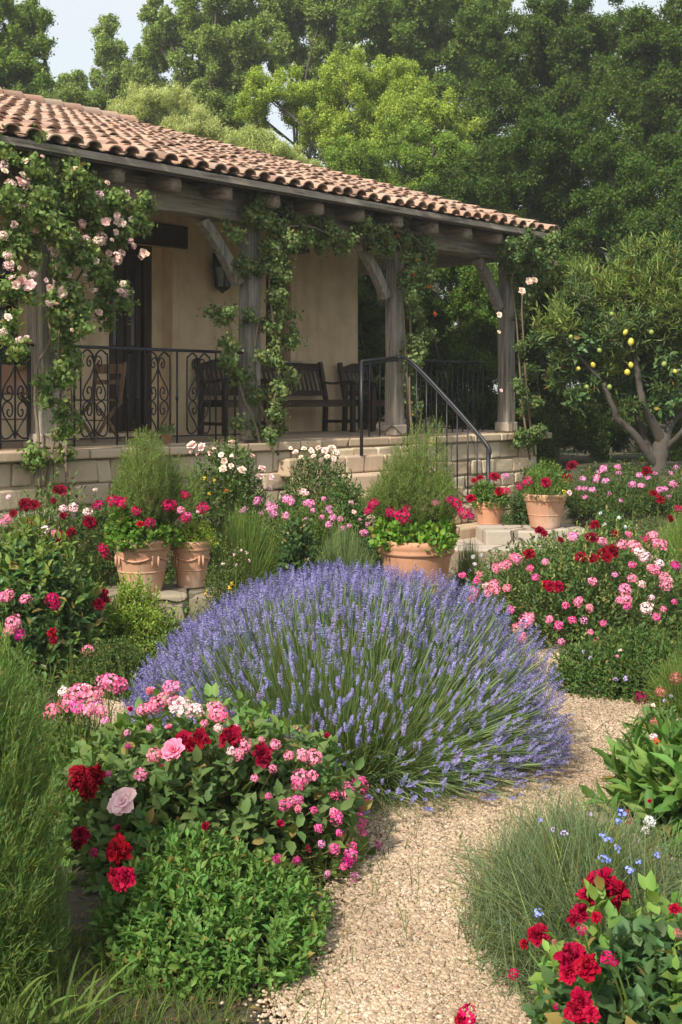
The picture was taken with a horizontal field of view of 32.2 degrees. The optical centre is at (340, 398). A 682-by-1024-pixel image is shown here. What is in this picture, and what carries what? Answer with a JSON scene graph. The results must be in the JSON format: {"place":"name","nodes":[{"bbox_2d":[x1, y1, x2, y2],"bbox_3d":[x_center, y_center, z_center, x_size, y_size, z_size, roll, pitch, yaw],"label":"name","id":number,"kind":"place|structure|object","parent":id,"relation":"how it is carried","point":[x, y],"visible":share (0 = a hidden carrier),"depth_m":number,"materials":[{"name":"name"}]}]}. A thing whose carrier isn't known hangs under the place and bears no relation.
{"place":"outdoors","nodes":[
{"label":"outdoors","id":0,"kind":"place"},
{"bbox_2d":[0,400,681,1023],"bbox_3d":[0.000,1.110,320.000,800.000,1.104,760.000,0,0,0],"label":"ground","id":1,"kind":"structure","parent":0,"point":[78,906],"depth_m":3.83,"materials":[{"name":"green plant"}]},
{"bbox_2d":[0,0,58,94],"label":"broadleaf tree","id":2,"kind":"object","parent":1,"relation":"on","point":[24,41],"visible":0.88,"depth_m":28.62,"materials":[{"name":"green plant"}]},
{"bbox_2d":[0,604,75,1023],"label":"feathery shrub","id":3,"kind":"object","parent":1,"relation":"on","point":[29,882],"visible":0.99,"depth_m":3.27,"materials":[{"name":"green plant"}]},
{"bbox_2d":[0,467,113,602],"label":"flower bed","id":4,"kind":"object","parent":1,"relation":"on","point":[89,522],"visible":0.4,"depth_m":9.02,"materials":[{"name":"green plant"}]},
{"bbox_2d":[0,514,117,685],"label":"rose bush","id":5,"kind":"object","parent":1,"relation":"on","point":[46,594],"visible":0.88,"depth_m":7.05,"materials":[{"name":"green plant"}]},
{"bbox_2d":[20,672,129,821],"bbox_3d":[-1.049,1.448,4.775,0.529,0.644,0.684,0,0,0],"label":"phlox","id":6,"kind":"object","parent":1,"relation":"on","point":[75,733],"visible":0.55,"depth_m":4.70,"materials":[{"name":"pink plant"}]},
{"bbox_2d":[70,485,119,587],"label":"leafy shrub","id":7,"kind":"object","parent":1,"relation":"on","point":[100,518],"visible":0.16,"depth_m":10.09,"materials":[{"name":"green plant"}]},
{"bbox_2d":[53,13,169,102],"bbox_3d":[-7.027,-5.312,36.080,4.407,13.132,2.158,0,0,16],"label":"broadleaf tree","id":8,"kind":"object","parent":1,"relation":"on","point":[119,68],"visible":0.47,"depth_m":35.51,"materials":[{"name":"green plant"}]},
{"bbox_2d":[72,634,153,698],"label":"box hedge","id":9,"kind":"object","parent":1,"relation":"on","point":[117,656],"visible":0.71,"depth_m":6.69,"materials":[{"name":"green plant"}]},
{"bbox_2d":[3,80,263,139],"bbox_3d":[-5.096,-3.018,27.777,6.712,9.103,1.952,0,0,7],"label":"broadleaf tree","id":10,"kind":"object","parent":1,"relation":"on","point":[217,102],"visible":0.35,"depth_m":27.30,"materials":[{"name":"green plant"}]},
{"bbox_2d":[99,571,180,657],"bbox_3d":[-1.366,1.438,7.706,0.634,0.644,0.695,0,0,0],"label":"herb mound","id":11,"kind":"object","parent":1,"relation":"on","point":[130,610],"visible":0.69,"depth_m":7.60,"materials":[{"name":"green plant"}]},
{"bbox_2d":[105,79,233,141],"bbox_3d":[-3.690,-2.618,25.119,2.843,8.483,1.716,0,0,30],"label":"olive tree","id":12,"kind":"object","parent":1,"relation":"on","point":[155,106],"visible":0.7,"depth_m":24.89,"materials":[{"name":"green plant"}]},
{"bbox_2d":[105,583,233,621],"bbox_3d":[-1.297,1.610,8.993,0.992,0.320,0.565,0,0,-8],"label":"stone ledge","id":13,"kind":"object","parent":1,"relation":"on","point":[170,592],"visible":0.15,"depth_m":8.74,"materials":[{"name":"beige stone"}]},
{"bbox_2d":[111,538,171,591],"bbox_3d":[-1.508,1.252,8.950,0.468,0.397,0.468,0,0,0],"label":"terracotta pot","id":14,"kind":"object","parent":13,"relation":"on","point":[151,560],"visible":0.66,"depth_m":8.79,"materials":[{"name":"ceramic"}]},
{"bbox_2d":[92,495,191,553],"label":"geranium","id":15,"kind":"object","parent":14,"relation":"in","point":[116,531],"visible":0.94,"depth_m":8.80,"materials":[{"name":"green plant"}]},
{"bbox_2d":[106,425,208,538],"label":"needle shrub","id":16,"kind":"object","parent":14,"relation":"in","point":[138,486],"visible":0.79,"depth_m":8.93,"materials":[{"name":"green plant"}]},
{"bbox_2d":[171,537,211,588],"bbox_3d":[-1.158,1.275,9.150,0.324,0.360,0.324,0,0,0],"label":"terracotta pot","id":17,"kind":"object","parent":13,"relation":"on","point":[190,568],"visible":0.8,"depth_m":9.04,"materials":[{"name":"ceramic"}]},
{"bbox_2d":[170,490,219,551],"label":"herb plant","id":18,"kind":"object","parent":17,"relation":"in","point":[188,531],"visible":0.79,"depth_m":9.08,"materials":[{"name":"green plant"}]},
{"bbox_2d":[82,820,335,1004],"bbox_3d":[-0.407,1.541,3.615,0.788,0.417,0.819,0,0,0],"label":"herb mound","id":19,"kind":"object","parent":1,"relation":"on","point":[219,881],"visible":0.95,"depth_m":3.45,"materials":[{"name":"green plant"}]},
{"bbox_2d":[40,680,381,900],"bbox_3d":[-0.475,1.416,4.170,1.201,0.744,1.360,0,0,-32],"label":"rose bush","id":20,"kind":"object","parent":1,"relation":"on","point":[151,774],"visible":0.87,"depth_m":4.03,"materials":[{"name":"green plant"}]},
{"bbox_2d":[137,0,296,124],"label":"broadleaf tree","id":21,"kind":"object","parent":1,"relation":"on","point":[215,40],"visible":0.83,"depth_m":33.30,"materials":[{"name":"green plant"}]},
{"bbox_2d":[198,536,257,628],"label":"ground shrub","id":22,"kind":"object","parent":1,"relation":"on","point":[230,585],"visible":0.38,"depth_m":7.94,"materials":[{"name":"green plant"}]},
{"bbox_2d":[178,434,281,577],"bbox_3d":[-0.981,1.008,10.719,1.047,1.388,0.916,0,0,0],"label":"rose bush","id":23,"kind":"object","parent":1,"relation":"on","point":[228,494],"visible":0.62,"depth_m":10.58,"materials":[{"name":"green plant"}]},
{"bbox_2d":[208,503,281,592],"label":"grassy tuft","id":24,"kind":"object","parent":1,"relation":"on","point":[261,563],"visible":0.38,"depth_m":9.53,"materials":[{"name":"green plant"}]},
{"bbox_2d":[219,123,325,167],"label":"olive tree","id":25,"kind":"object","parent":1,"relation":"on","point":[249,137],"visible":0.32,"depth_m":22.97,"materials":[{"name":"green plant"}]},
{"bbox_2d":[0,87,558,565],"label":"house","id":26,"kind":"structure","parent":1,"relation":"on","point":[196,185],"depth_m":14.24,"materials":[{"name":"paint"}]},
{"bbox_2d":[0,250,17,364],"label":"window","id":27,"kind":"structure","parent":26,"relation":"in","point":[2,270],"depth_m":13.02,"materials":[{"name":"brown wood"}]},
{"bbox_2d":[2,393,26,443],"bbox_3d":[-3.126,0.205,11.163,0.468,0.510,0.600,0,0,43],"label":"folding table","id":28,"kind":"object","parent":26,"relation":"on","point":[22,396],"visible":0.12,"depth_m":11.20,"materials":[{"name":"brown wood"}]},
{"bbox_2d":[2,365,26,392],"bbox_3d":[-3.126,-0.180,11.163,0.318,0.260,0.598,0,0,43],"label":"trough planter","id":29,"kind":"object","parent":28,"relation":"on","point":[6,371],"visible":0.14,"depth_m":11.03,"materials":[{"name":"ceramic"}]},
{"bbox_2d":[2,337,26,370],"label":"trough plant","id":30,"kind":"object","parent":29,"relation":"in","point":[4,356],"visible":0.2,"depth_m":11.08,"materials":[{"name":"green plant"}]},
{"bbox_2d":[0,343,33,448],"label":"porch railing","id":31,"kind":"object","parent":26,"relation":"on","point":[15,433],"visible":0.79,"depth_m":10.53,"materials":[{"name":"metal"}]},
{"bbox_2d":[0,123,160,490],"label":"climbing rose","id":32,"kind":"object","parent":26,"relation":"attached to","point":[32,202],"visible":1,"depth_m":10.25,"materials":[{"name":"green plant"}]},
{"bbox_2d":[65,362,126,442],"bbox_3d":[-2.548,0.041,12.290,0.460,0.837,0.504,0,0,33],"label":"folding chair","id":33,"kind":"object","parent":26,"relation":"on","point":[122,369],"visible":0.52,"depth_m":12.34,"materials":[{"name":"brown wood"}]},
{"bbox_2d":[109,253,140,431],"bbox_3d":[-2.593,-0.664,14.165,0.122,2.128,0.534,0,0,43],"label":"door","id":34,"kind":"structure","parent":26,"relation":"in","point":[125,335],"depth_m":14.21,"materials":[{"name":"brown wood"}]},
{"bbox_2d":[69,345,243,445],"bbox_3d":[-1.821,-0.023,11.681,0.046,0.944,2.263,0,0,44],"label":"porch railing","id":35,"kind":"object","parent":26,"relation":"on","point":[157,373],"visible":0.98,"depth_m":11.67,"materials":[{"name":"metal"}]},
{"bbox_2d":[161,433,172,443],"bbox_3d":[-1.701,0.395,11.547,0.116,0.110,0.116,0,0,0],"label":"terracotta pot","id":36,"kind":"object","parent":26,"relation":"on","point":[167,438],"visible":0.83,"depth_m":11.51,"materials":[{"name":"brown ceramic"}]},
{"bbox_2d":[157,423,174,435],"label":"succulent","id":37,"kind":"object","parent":36,"relation":"in","point":[163,430],"visible":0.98,"depth_m":11.50,"materials":[{"name":"green plant"}]},
{"bbox_2d":[211,253,230,293],"bbox_3d":[-1.481,-1.589,14.803,0.281,0.566,0.320,0,0,43],"label":"wall lantern","id":38,"kind":"object","parent":26,"relation":"attached to","point":[222,283],"depth_m":14.73,"materials":[{"name":"metal"}]},
{"bbox_2d":[194,358,272,435],"bbox_3d":[-1.327,-0.022,14.544,0.690,0.946,0.733,0,0,-41],"label":"armchair","id":39,"kind":"object","parent":26,"relation":"on","point":[229,403],"visible":0.45,"depth_m":14.52,"materials":[{"name":"brown wood"}]},
{"bbox_2d":[196,189,361,455],"bbox_3d":[-0.590,-0.847,12.608,2.056,2.910,0.719,0,0,-42],"label":"climbing vine","id":40,"kind":"object","parent":26,"relation":"attached to","point":[282,224],"visible":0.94,"depth_m":12.39,"materials":[{"name":"green plant"}]},
{"bbox_2d":[263,275,302,362],"bbox_3d":[-0.887,-1.050,15.763,0.360,1.200,0.717,0,0,43],"label":"window","id":41,"kind":"structure","parent":26,"relation":"in","point":[267,282],"depth_m":15.85,"materials":[{"name":"brown wood"}]},
{"bbox_2d":[293,245,309,253],"bbox_3d":[-0.589,-2.343,15.437,0.380,0.885,0.380,0,0,43],"label":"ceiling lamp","id":42,"kind":"object","parent":26,"relation":"hanging from","point":[305,251],"visible":0.12,"depth_m":15.36,"materials":[{"name":"metal"}]},
{"bbox_2d":[261,362,359,433],"bbox_3d":[-0.488,-0.022,15.428,0.733,0.946,1.371,0,0,43],"label":"garden bench","id":43,"kind":"object","parent":26,"relation":"on","point":[324,403],"visible":0.54,"depth_m":15.71,"materials":[{"name":"brown wood"}]},
{"bbox_2d":[337,363,405,431],"bbox_3d":[0.434,-0.022,16.401,0.733,0.946,0.670,0,0,43],"label":"armchair","id":44,"kind":"object","parent":26,"relation":"on","point":[355,368],"visible":0.48,"depth_m":16.38,"materials":[{"name":"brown wood"}]},
{"bbox_2d":[346,195,439,429],"bbox_3d":[0.633,-1.000,13.962,0.569,2.763,1.787,0,0,40],"label":"climbing vine","id":45,"kind":"object","parent":26,"relation":"attached to","point":[422,247],"visible":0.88,"depth_m":14.09,"materials":[{"name":"green plant"}]},
{"bbox_2d":[408,359,485,433],"bbox_3d":[1.304,-0.023,15.412,0.047,0.944,1.906,0,0,43],"label":"porch railing","id":46,"kind":"object","parent":26,"relation":"on","point":[457,362],"visible":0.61,"depth_m":15.57,"materials":[{"name":"metal"}]},
{"bbox_2d":[492,225,564,459],"bbox_3d":[2.462,-0.769,15.596,1.699,3.168,0.788,0,0,-35],"label":"climbing rose","id":47,"kind":"object","parent":26,"relation":"attached to","point":[528,273],"visible":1,"depth_m":15.48,"materials":[{"name":"green plant"}]},
{"bbox_2d":[273,514,320,584],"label":"leafy shrub","id":48,"kind":"object","parent":1,"relation":"on","point":[299,541],"visible":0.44,"depth_m":8.91,"materials":[{"name":"green plant"}]},
{"bbox_2d":[241,487,369,574],"bbox_3d":[-0.363,1.248,9.977,1.364,1.006,0.970,0,0,0],"label":"phlox","id":49,"kind":"object","parent":1,"relation":"on","point":[318,531],"visible":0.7,"depth_m":9.90,"materials":[{"name":"pink plant"}]},
{"bbox_2d":[262,0,359,162],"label":"broadleaf tree","id":50,"kind":"object","parent":1,"relation":"on","point":[315,21],"visible":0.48,"depth_m":34.56,"materials":[{"name":"green plant"}]},
{"bbox_2d":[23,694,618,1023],"bbox_3d":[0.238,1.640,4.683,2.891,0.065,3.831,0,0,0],"label":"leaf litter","id":51,"kind":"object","parent":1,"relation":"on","point":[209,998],"visible":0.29,"depth_m":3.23,"materials":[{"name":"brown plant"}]},
{"bbox_2d":[267,442,377,565],"bbox_3d":[-0.188,1.046,10.804,1.114,1.284,0.831,0,0,0],"label":"rose bush","id":52,"kind":"object","parent":1,"relation":"on","point":[310,480],"visible":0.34,"depth_m":10.75,"materials":[{"name":"green plant"}]},
{"bbox_2d":[1,455,681,741],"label":"ground cover","id":53,"kind":"object","parent":1,"relation":"on","point":[630,471],"visible":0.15,"depth_m":8.40,"materials":[{"name":"green plant"}]},
{"bbox_2d":[315,521,380,585],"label":"grassy tuft","id":54,"kind":"object","parent":1,"relation":"on","point":[344,553],"visible":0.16,"depth_m":9.36,"materials":[{"name":"green plant"}]},
{"bbox_2d":[315,469,383,579],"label":"leafy shrub","id":55,"kind":"object","parent":1,"relation":"on","point":[358,514],"visible":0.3,"depth_m":10.32,"materials":[{"name":"green plant"}]},
{"bbox_2d":[230,41,488,428],"bbox_3d":[0.385,-3.091,25.930,5.737,9.361,2.890,0,0,0],"label":"broadleaf tree","id":56,"kind":"object","parent":1,"relation":"on","point":[381,89],"visible":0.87,"depth_m":25.58,"materials":[{"name":"green plant"}]},
{"bbox_2d":[358,251,412,429],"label":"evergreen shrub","id":57,"kind":"object","parent":1,"relation":"on","point":[371,335],"visible":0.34,"depth_m":20.43,"materials":[{"name":"green plant"}]},
{"bbox_2d":[276,452,503,539],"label":"stone steps","id":58,"kind":"structure","parent":1,"relation":"on","point":[370,464],"depth_m":12.98,"materials":[{"name":"beige stone"}]},
{"bbox_2d":[360,356,491,517],"bbox_3d":[0.974,0.528,13.576,1.468,2.064,0.871,0,0,5],"label":"stair handrail","id":59,"kind":"object","parent":58,"relation":"on","point":[441,393],"visible":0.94,"depth_m":13.41,"materials":[{"name":"metal"}]},
{"bbox_2d":[291,28,493,381],"bbox_3d":[1.749,-5.606,38.293,7.308,13.654,6.131,0,0,0],"label":"broadleaf tree","id":60,"kind":"object","parent":1,"relation":"on","point":[314,151],"visible":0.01,"depth_m":38.03,"materials":[{"name":"green plant"}]},
{"bbox_2d":[318,115,493,428],"bbox_3d":[1.330,-2.062,24.124,3.592,7.361,2.045,0,0,0],"label":"broadleaf tree","id":61,"kind":"object","parent":1,"relation":"on","point":[417,160],"visible":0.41,"depth_m":23.67,"materials":[{"name":"green plant"}]},
{"bbox_2d":[378,541,455,605],"bbox_3d":[0.584,1.360,9.200,0.623,0.540,0.623,0,0,0],"label":"terracotta pot","id":62,"kind":"object","parent":1,"relation":"on","point":[408,556],"visible":0.45,"depth_m":8.96,"materials":[{"name":"ceramic"}]},
{"bbox_2d":[358,415,465,527],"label":"needle shrub","id":63,"kind":"object","parent":62,"relation":"in","point":[412,486],"visible":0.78,"depth_m":9.20,"materials":[{"name":"green plant"}]},
{"bbox_2d":[364,494,476,556],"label":"geranium","id":64,"kind":"object","parent":62,"relation":"in","point":[431,532],"visible":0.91,"depth_m":9.02,"materials":[{"name":"green plant"}]},
{"bbox_2d":[335,0,520,426],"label":"broadleaf tree","id":65,"kind":"object","parent":1,"relation":"on","point":[400,27],"visible":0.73,"depth_m":32.19,"materials":[{"name":"green plant"}]},
{"bbox_2d":[384,262,516,429],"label":"trees","id":66,"kind":"object","parent":1,"relation":"on","point":[474,337],"visible":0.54,"depth_m":19.13,"materials":[{"name":"green plant"}]},
{"bbox_2d":[454,537,556,551],"bbox_3d":[1.451,1.535,12.725,2.495,0.040,1.749,0,0,0],"label":"stone landing","id":67,"kind":"object","parent":1,"relation":"on","point":[486,548],"visible":0.03,"depth_m":12.09,"materials":[{"name":"beige stone"}]},
{"bbox_2d":[475,499,502,524],"bbox_3d":[1.613,1.313,12.900,0.327,0.394,0.327,0,0,0],"label":"terracotta pot","id":68,"kind":"object","parent":67,"relation":"on","point":[487,515],"visible":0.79,"depth_m":12.78,"materials":[{"name":"ceramic"}]},
{"bbox_2d":[470,472,512,511],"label":"geranium","id":69,"kind":"object","parent":68,"relation":"in","point":[479,490],"visible":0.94,"depth_m":12.77,"materials":[{"name":"green plant"}]},
{"bbox_2d":[406,24,612,384],"bbox_3d":[5.463,-5.914,37.857,7.481,13.141,6.319,0,0,0],"label":"broadleaf tree","id":70,"kind":"object","parent":1,"relation":"on","point":[501,130],"visible":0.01,"depth_m":37.75,"materials":[{"name":"green plant"}]},
{"bbox_2d":[365,262,673,394],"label":"wood","id":71,"kind":"object","parent":1,"relation":"on","point":[456,323],"depth_m":64.98,"materials":[{"name":"green plant"}]},
{"bbox_2d":[508,466,533,525],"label":"leafy shrub","id":72,"kind":"object","parent":1,"relation":"on","point":[518,511],"visible":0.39,"depth_m":13.78,"materials":[{"name":"green plant"}]},
{"bbox_2d":[420,95,624,255],"bbox_3d":[3.507,-2.235,22.163,3.708,6.561,2.584,0,0,30],"label":"broadleaf tree","id":73,"kind":"object","parent":1,"relation":"on","point":[533,148],"visible":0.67,"depth_m":21.72,"materials":[{"name":"green plant"}]},
{"bbox_2d":[476,524,586,544],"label":"stone plinth","id":74,"kind":"structure","parent":1,"relation":"on","point":[498,534],"depth_m":12.27,"materials":[{"name":"beige stone"}]},
{"bbox_2d":[522,492,566,528],"bbox_3d":[2.154,1.182,12.500,0.471,0.355,0.471,0,0,0],"label":"terracotta pot","id":75,"kind":"object","parent":74,"relation":"on","point":[546,515],"visible":0.87,"depth_m":12.34,"materials":[{"name":"ceramic"}]},
{"bbox_2d":[516,457,571,503],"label":"geranium","id":76,"kind":"object","parent":75,"relation":"in","point":[544,486],"visible":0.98,"depth_m":12.41,"materials":[{"name":"green plant"}]},
{"bbox_2d":[446,0,628,170],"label":"broadleaf tree","id":77,"kind":"object","parent":1,"relation":"on","point":[545,44],"visible":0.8,"depth_m":26.59,"materials":[{"name":"green plant"}]},
{"bbox_2d":[429,776,681,1023],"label":"flowering grass","id":78,"kind":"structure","parent":1,"relation":"on","point":[540,879],"depth_m":3.55,"materials":[{"name":"green plant"}]},
{"bbox_2d":[490,247,624,471],"bbox_3d":[3.298,-0.531,17.482,2.205,3.335,1.362,0,0,-25],"label":"evergreen shrub","id":79,"kind":"object","parent":1,"relation":"on","point":[574,431],"visible":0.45,"depth_m":17.17,"materials":[{"name":"green plant"}]},
{"bbox_2d":[454,866,681,1023],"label":"rose bush","id":80,"kind":"object","parent":1,"relation":"on","point":[608,984],"visible":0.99,"depth_m":2.84,"materials":[{"name":"green plant"}]},
{"bbox_2d":[458,505,681,650],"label":"rose bush","id":81,"kind":"object","parent":1,"relation":"on","point":[561,598],"visible":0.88,"depth_m":7.98,"materials":[{"name":"pink plant"}]},
{"bbox_2d":[525,228,681,474],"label":"lemon tree","id":82,"kind":"object","parent":1,"relation":"on","point":[594,326],"visible":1,"depth_m":14.75,"materials":[{"name":"green plant"}]},
{"bbox_2d":[535,11,681,383],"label":"broadleaf tree","id":83,"kind":"object","parent":1,"relation":"on","point":[614,120],"depth_m":37.66,"materials":[{"name":"green plant"}]},
{"bbox_2d":[546,621,681,703],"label":"mint mound","id":84,"kind":"object","parent":1,"relation":"on","point":[626,661],"visible":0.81,"depth_m":6.62,"materials":[{"name":"green plant"}]},
{"bbox_2d":[588,505,641,561],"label":"leafy shrub","id":85,"kind":"object","parent":1,"relation":"on","point":[602,518],"visible":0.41,"depth_m":11.18,"materials":[{"name":"green plant"}]},
{"bbox_2d":[561,116,681,452],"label":"broadleaf tree","id":86,"kind":"object","parent":1,"relation":"on","point":[624,199],"visible":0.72,"depth_m":20.65,"materials":[{"name":"green plant"}]},
{"bbox_2d":[561,460,681,521],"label":"phlox","id":87,"kind":"object","parent":1,"relation":"on","point":[596,496],"visible":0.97,"depth_m":12.79,"materials":[{"name":"pink plant"}]},
{"bbox_2d":[576,312,681,461],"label":"evergreen shrub","id":88,"kind":"object","parent":1,"relation":"on","point":[618,444],"visible":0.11,"depth_m":18.27,"materials":[{"name":"green plant"}]},
{"bbox_2d":[578,708,681,856],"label":"broadleaf plant","id":89,"kind":"object","parent":1,"relation":"on","point":[648,775],"visible":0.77,"depth_m":4.47,"materials":[{"name":"green plant"}]},
{"bbox_2d":[588,0,681,412],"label":"broadleaf tree","id":90,"kind":"object","parent":1,"relation":"on","point":[622,88],"visible":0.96,"depth_m":24.51,"materials":[{"name":"green plant"}]},
{"bbox_2d":[616,672,680,751],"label":"flowering plant","id":91,"kind":"object","parent":1,"relation":"on","point":[670,710],"visible":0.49,"depth_m":5.43,"materials":[{"name":"green plant"}]},
{"bbox_2d":[634,649,681,718],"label":"grassy tuft","id":92,"kind":"object","parent":1,"relation":"on","point":[677,692],"visible":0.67,"depth_m":6.18,"materials":[{"name":"green plant"}]},
{"bbox_2d":[643,506,681,582],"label":"grassy tuft","id":93,"kind":"object","parent":1,"relation":"on","point":[677,542],"visible":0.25,"depth_m":10.14,"materials":[{"name":"green plant"}]},
{"bbox_2d":[2,0,680,393],"label":"sky","id":94,"kind":"structure","parent":0,"point":[74,18],"materials":[{"name":"white"}]},
{"bbox_2d":[116,557,575,822],"bbox_3d":[0.000,1.222,5.520,2.095,0.915,2.272,0,0,0],"label":"lavender bush","id":95,"kind":"object","parent":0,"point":[403,686],"visible":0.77,"depth_m":5.08,"materials":[{"name":"purple plant"}]},
{"bbox_2d":[44,551,679,1023],"bbox_3d":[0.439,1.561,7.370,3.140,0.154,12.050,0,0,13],"label":"gravel path","id":96,"kind":"structure","parent":0,"point":[453,561],"depth_m":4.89,"materials":[{"name":"beige gravel"}]},
{"bbox_2d":[448,536,489,600],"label":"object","id":97,"kind":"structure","parent":0,"point":[469,562],"depth_m":9.45,"materials":[{"name":"green plant"}]}
]}

